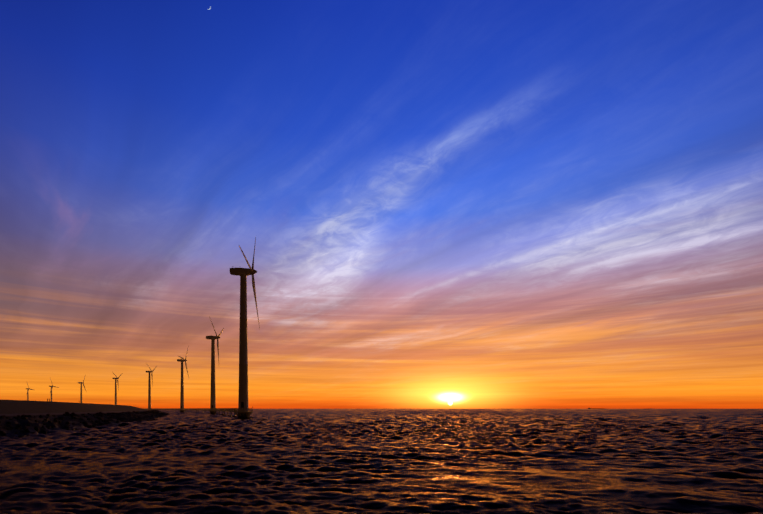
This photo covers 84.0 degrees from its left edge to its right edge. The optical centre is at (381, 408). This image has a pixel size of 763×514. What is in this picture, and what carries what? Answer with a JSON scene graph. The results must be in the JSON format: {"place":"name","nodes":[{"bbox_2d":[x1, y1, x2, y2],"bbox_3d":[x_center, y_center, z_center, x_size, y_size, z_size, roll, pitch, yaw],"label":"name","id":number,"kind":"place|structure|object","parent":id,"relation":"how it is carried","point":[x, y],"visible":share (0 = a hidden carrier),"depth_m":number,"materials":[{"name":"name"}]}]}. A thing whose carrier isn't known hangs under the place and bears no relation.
{"place":"outdoors","nodes":[
{"label":"outdoors","id":0,"kind":"place"},
{"bbox_2d":[0,400,168,437],"bbox_3d":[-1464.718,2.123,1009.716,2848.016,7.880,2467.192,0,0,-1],"label":"shore","id":1,"kind":"structure","parent":0,"point":[11,409],"depth_m":80.34,"materials":[{"name":"brown plant"}]},
{"bbox_2d":[26,381,32,399],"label":"wind turbine","id":2,"kind":"object","parent":1,"relation":"on","point":[27,394],"visible":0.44,"depth_m":1003.58,"materials":[{"name":"white paint"}]},
{"bbox_2d":[49,379,58,401],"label":"wind turbine","id":3,"kind":"object","parent":1,"relation":"on","point":[52,386],"visible":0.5,"depth_m":887.95,"materials":[{"name":"white paint"}]},
{"bbox_2d":[78,374,85,402],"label":"wind turbine","id":4,"kind":"object","parent":1,"relation":"on","point":[81,390],"visible":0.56,"depth_m":772.28,"materials":[{"name":"white paint"}]},
{"bbox_2d":[0,410,169,437],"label":"rocks","id":5,"kind":"object","parent":1,"relation":"on","point":[67,423],"visible":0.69,"depth_m":75.54,"materials":[{"name":"black stone"}]},
{"bbox_2d":[112,373,122,404],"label":"wind turbine","id":6,"kind":"object","parent":1,"relation":"on","point":[116,380],"visible":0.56,"depth_m":657.17,"materials":[{"name":"white paint"}]},
{"bbox_2d":[0,409,762,513],"bbox_3d":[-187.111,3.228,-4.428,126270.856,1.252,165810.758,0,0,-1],"label":"sea","id":7,"kind":"structure","parent":0,"point":[483,461],"depth_m":25.37,"materials":[{"name":"liquid"}]},
{"bbox_2d":[146,363,156,409],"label":"wind turbine","id":8,"kind":"object","parent":7,"relation":"in","point":[149,392],"visible":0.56,"depth_m":537.07,"materials":[{"name":"white paint"}]},
{"bbox_2d":[177,350,188,411],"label":"wind turbine","id":9,"kind":"object","parent":7,"relation":"in","point":[181,360],"visible":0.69,"depth_m":411.19,"materials":[{"name":"white paint"}]},
{"bbox_2d":[142,408,236,415],"bbox_3d":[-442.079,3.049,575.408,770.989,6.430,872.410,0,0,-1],"label":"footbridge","id":10,"kind":"object","parent":7,"relation":"in","point":[227,410],"visible":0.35,"depth_m":307.19,"materials":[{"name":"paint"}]},
{"bbox_2d":[206,317,223,413],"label":"wind turbine","id":11,"kind":"object","parent":7,"relation":"in","point":[213,395],"visible":0.83,"depth_m":278.43,"materials":[{"name":"white paint"}]},
{"bbox_2d":[230,238,259,417],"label":"wind turbine","id":12,"kind":"object","parent":7,"relation":"in","point":[242,409],"visible":0.96,"depth_m":143.91,"materials":[{"name":"white paint"}]},
{"bbox_2d":[0,0,762,408],"label":"sky","id":13,"kind":"structure","parent":0,"point":[446,204],"materials":[{"name":"blue"}]}
]}

